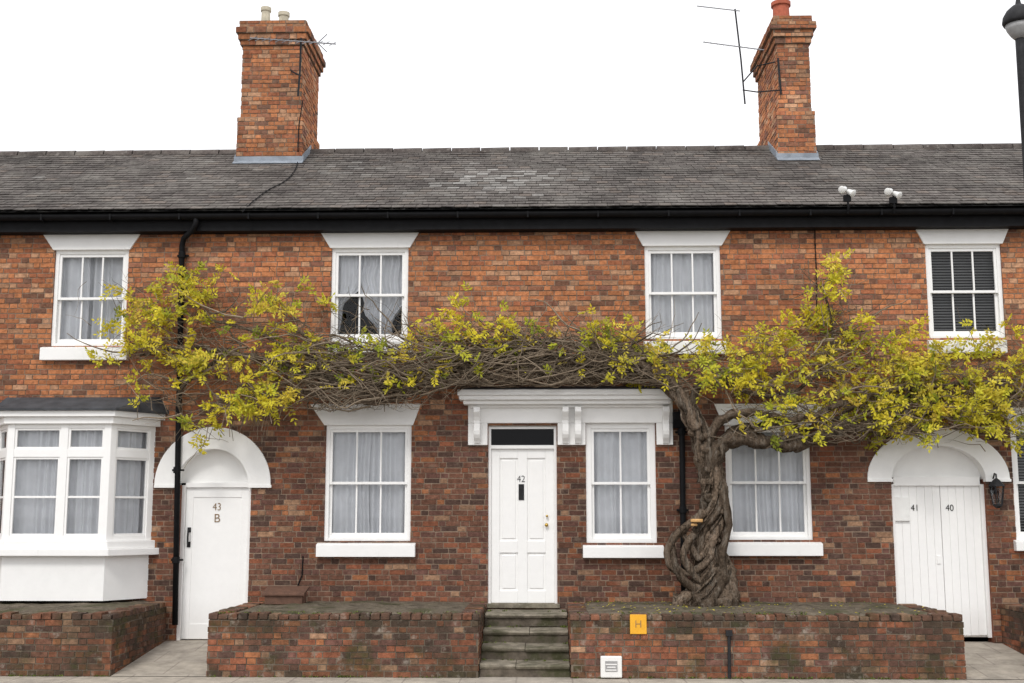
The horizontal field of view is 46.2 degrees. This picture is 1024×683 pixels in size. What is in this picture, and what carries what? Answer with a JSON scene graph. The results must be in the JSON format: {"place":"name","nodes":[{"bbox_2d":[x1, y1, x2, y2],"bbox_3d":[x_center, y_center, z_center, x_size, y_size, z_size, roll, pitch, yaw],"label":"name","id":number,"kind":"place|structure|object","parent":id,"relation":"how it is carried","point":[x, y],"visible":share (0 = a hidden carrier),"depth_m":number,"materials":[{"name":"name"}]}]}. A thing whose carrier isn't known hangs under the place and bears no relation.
{"place":"outdoors","nodes":[
{"label":"outdoors","id":0,"kind":"place"},
{"bbox_2d":[0,661,1023,682],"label":"pavement","id":1,"kind":"structure","parent":0,"point":[110,679],"depth_m":12.82,"materials":[{"name":"grey concrete"}]},
{"bbox_2d":[0,600,166,676],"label":"brick planter","id":2,"kind":"object","parent":1,"relation":"on","point":[78,638],"visible":0.98,"depth_m":13.22,"materials":[{"name":"brown brick"}]},
{"bbox_2d":[112,639,207,675],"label":"path","id":3,"kind":"structure","parent":1,"relation":"on","point":[185,657],"depth_m":13.85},
{"bbox_2d":[206,600,486,677],"bbox_3d":[-1.827,3.446,14.040,2.984,0.697,1.909,0,-8,1],"label":"brick planter","id":4,"kind":"object","parent":1,"relation":"on","point":[337,638],"visible":0.94,"depth_m":13.12,"materials":[{"name":"brown brick"}]},
{"bbox_2d":[262,586,308,603],"bbox_3d":[-2.776,3.111,14.719,0.518,0.204,0.330,0,-8,1],"label":"wooden box","id":5,"kind":"object","parent":4,"relation":"on","point":[284,594],"visible":1,"depth_m":14.58,"materials":[{"name":"brown wood"}]},
{"bbox_2d":[8,600,958,679],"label":"weeds","id":6,"kind":"object","parent":1,"relation":"on","point":[564,626],"visible":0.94,"depth_m":13.08,"materials":[{"name":"green plant"}]},
{"bbox_2d":[0,0,1023,646],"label":"terraced house","id":7,"kind":"structure","parent":1,"relation":"on","point":[526,498],"depth_m":15.40,"materials":[{"name":"red brick"}]},
{"bbox_2d":[0,397,168,600],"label":"bay window","id":8,"kind":"structure","parent":7,"relation":"in","point":[76,522],"depth_m":14.87,"materials":[{"name":"white wood"}]},
{"bbox_2d":[39,234,139,360],"bbox_3d":[-5.530,-0.593,15.773,1.352,1.725,0.341,0,-8,1],"label":"window","id":9,"kind":"structure","parent":7,"relation":"in","point":[93,259],"depth_m":15.79,"materials":[{"name":"white wood"}]},
{"bbox_2d":[154,427,271,639],"bbox_3d":[-3.805,2.435,15.291,1.501,2.679,0.245,0,-8,1],"label":"door","id":10,"kind":"structure","parent":7,"relation":"in","point":[216,505],"depth_m":15.31,"materials":[{"name":"white wood"}]},
{"bbox_2d":[242,100,302,212],"bbox_3d":[-3.266,-2.638,16.900,0.213,2.345,2.602,-1,-8,5],"label":"aerial cable","id":11,"kind":"object","parent":7,"relation":"attached to","point":[293,171],"visible":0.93,"depth_m":17.18,"materials":[{"name":"black paint"}]},
{"bbox_2d":[248,34,335,95],"bbox_3d":[-3.309,-4.192,18.088,1.311,0.997,0.297,0,-8,1],"label":"television aerial","id":12,"kind":"object","parent":7,"relation":"attached to","point":[300,52],"visible":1,"depth_m":18.11,"materials":[{"name":"metal"}]},
{"bbox_2d":[297,556,303,585],"bbox_3d":[-2.671,2.979,15.084,0.090,0.557,0.014,0,-8,1],"label":"wall cable","id":13,"kind":"object","parent":7,"relation":"attached to","point":[302,571],"depth_m":15.09,"materials":[{"name":"black paint"}]},
{"bbox_2d":[311,404,419,556],"bbox_3d":[-1.877,1.764,15.308,1.423,1.931,0.288,0,-8,1],"label":"window","id":14,"kind":"structure","parent":7,"relation":"in","point":[368,473],"depth_m":15.35,"materials":[{"name":"white wood"}]},
{"bbox_2d":[321,233,418,353],"bbox_3d":[-1.858,-0.657,15.660,1.362,1.664,0.291,0,-8,1],"label":"window","id":15,"kind":"structure","parent":7,"relation":"in","point":[375,262],"depth_m":15.70,"materials":[{"name":"white wood"}]},
{"bbox_2d":[486,426,559,607],"bbox_3d":[0.133,2.207,15.182,0.931,2.271,0.200,0,-8,1],"label":"door","id":16,"kind":"structure","parent":7,"relation":"in","point":[522,460],"depth_m":15.21,"materials":[{"name":"white wood"}]},
{"bbox_2d":[583,423,663,557],"bbox_3d":[1.394,1.880,15.203,1.008,1.690,0.284,0,-8,1],"label":"window","id":17,"kind":"structure","parent":7,"relation":"in","point":[621,464],"depth_m":15.27,"materials":[{"name":"white wood"}]},
{"bbox_2d":[635,231,729,354],"bbox_3d":[2.218,-0.666,15.553,1.330,1.705,0.290,0,-8,1],"label":"window","id":18,"kind":"structure","parent":7,"relation":"in","point":[682,268],"depth_m":15.60,"materials":[{"name":"white wood"}]},
{"bbox_2d":[697,5,781,103],"bbox_3d":[3.378,-4.294,17.882,1.267,1.584,0.571,3,-9,-20],"label":"television aerial","id":19,"kind":"object","parent":7,"relation":"attached to","point":[778,64],"visible":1,"depth_m":17.88,"materials":[{"name":"metal"}]},
{"bbox_2d":[714,404,822,555],"bbox_3d":[3.265,1.743,15.174,1.385,1.902,0.285,0,-8,1],"label":"window","id":20,"kind":"structure","parent":7,"relation":"in","point":[769,489],"depth_m":15.21,"materials":[{"name":"white wood"}]},
{"bbox_2d":[814,230,816,327],"bbox_3d":[3.916,-0.803,15.457,0.036,1.325,0.012,0,-8,1],"label":"wall cable","id":21,"kind":"object","parent":7,"relation":"attached to","point":[815,263],"depth_m":15.49,"materials":[{"name":"black paint"}]},
{"bbox_2d":[838,186,855,213],"bbox_3d":[4.260,-1.805,15.236,0.225,0.357,0.124,0,-8,1],"label":"floodlight","id":22,"kind":"object","parent":7,"relation":"attached to","point":[846,197],"visible":1,"depth_m":15.23,"materials":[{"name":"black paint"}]},
{"bbox_2d":[884,188,901,212],"bbox_3d":[4.838,-1.792,15.219,0.225,0.327,0.124,0,-8,1],"label":"floodlight","id":23,"kind":"object","parent":7,"relation":"attached to","point":[894,197],"visible":1,"depth_m":15.21,"materials":[{"name":"white plastic"}]},
{"bbox_2d":[867,428,1011,637],"bbox_3d":[5.358,2.385,15.056,1.780,2.589,0.245,0,-8,1],"label":"door","id":24,"kind":"structure","parent":7,"relation":"in","point":[941,554],"depth_m":15.07,"materials":[{"name":"white wood"}]},
{"bbox_2d":[916,229,1007,353],"bbox_3d":[5.811,-0.684,15.442,1.263,1.708,0.255,0,-8,1],"label":"window","id":25,"kind":"structure","parent":7,"relation":"in","point":[935,240],"depth_m":15.48,"materials":[{"name":"white wood"}]},
{"bbox_2d":[988,473,1004,507],"bbox_3d":[6.020,1.852,14.917,0.210,0.439,0.223,0,-8,1],"label":"wall lantern","id":26,"kind":"object","parent":7,"relation":"attached to","point":[994,483],"depth_m":14.88,"materials":[{"name":"metal"}]},
{"bbox_2d":[1007,407,1023,550],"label":"window","id":27,"kind":"structure","parent":7,"relation":"in","point":[1019,542],"depth_m":15.10,"materials":[{"name":"white wood"}]},
{"bbox_2d":[480,609,569,676],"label":"stone steps","id":28,"kind":"structure","parent":1,"relation":"on","point":[547,645],"depth_m":13.71,"materials":[{"name":"grey stone"}]},
{"bbox_2d":[567,601,966,679],"bbox_3d":[2.783,3.428,13.920,4.256,0.698,1.910,0,-8,1],"label":"brick planter","id":29,"kind":"object","parent":1,"relation":"on","point":[844,641],"visible":0.97,"depth_m":13.00,"materials":[{"name":"brown brick"}]},
{"bbox_2d":[67,248,1023,606],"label":"wisteria","id":30,"kind":"object","parent":29,"relation":"on","point":[711,580],"visible":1,"depth_m":14.84,"materials":[{"name":"yellow plant"}]},
{"bbox_2d":[691,519,702,525],"bbox_3d":[2.212,2.173,14.409,0.165,0.085,0.090,0,-8,1],"label":"bracket fungus","id":31,"kind":"object","parent":30,"relation":"attached to","point":[696,520],"visible":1,"depth_m":14.39},
{"bbox_2d":[600,656,621,677],"bbox_3d":[1.072,3.516,12.968,0.232,0.228,0.058,0,-8,1],"label":"utility box","id":32,"kind":"object","parent":29,"relation":"attached to","point":[610,666],"visible":1,"depth_m":12.94,"materials":[{"name":"white plastic"}]},
{"bbox_2d":[630,614,646,633],"bbox_3d":[1.372,3.073,13.040,0.179,0.207,0.022,0,-8,1],"label":"hydrant sign","id":33,"kind":"object","parent":29,"relation":"attached to","point":[638,623],"visible":1,"depth_m":13.03,"materials":[{"name":"yellow plastic"}]},
{"bbox_2d":[725,630,732,677],"bbox_3d":[2.350,3.380,12.978,0.070,0.505,0.070,0,-8,1],"label":"drain pipe","id":34,"kind":"object","parent":29,"relation":"attached to","point":[728,633],"visible":1,"depth_m":12.96,"materials":[{"name":"metal"}]},
{"bbox_2d":[574,601,936,612],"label":"fallen leaves","id":35,"kind":"object","parent":29,"relation":"on","point":[745,608],"visible":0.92,"depth_m":13.96,"materials":[{"name":"green plant"}]},
{"bbox_2d":[964,641,1023,678],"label":"path","id":36,"kind":"structure","parent":1,"relation":"on","point":[987,660],"depth_m":13.74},
{"bbox_2d":[1000,603,1023,654],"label":"brick planter","id":37,"kind":"object","parent":1,"relation":"on","point":[1012,622],"visible":0.9,"depth_m":14.42,"materials":[{"name":"brown brick"}]},
{"bbox_2d":[1002,0,1023,178],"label":"street lamp","id":38,"kind":"object","parent":1,"relation":"on","point":[1013,22],"visible":1,"depth_m":12.05,"materials":[{"name":"metal"}]},
{"bbox_2d":[0,0,1023,150],"label":"sky","id":39,"kind":"structure","parent":0,"point":[76,75],"materials":[{"name":"white"}]}
]}

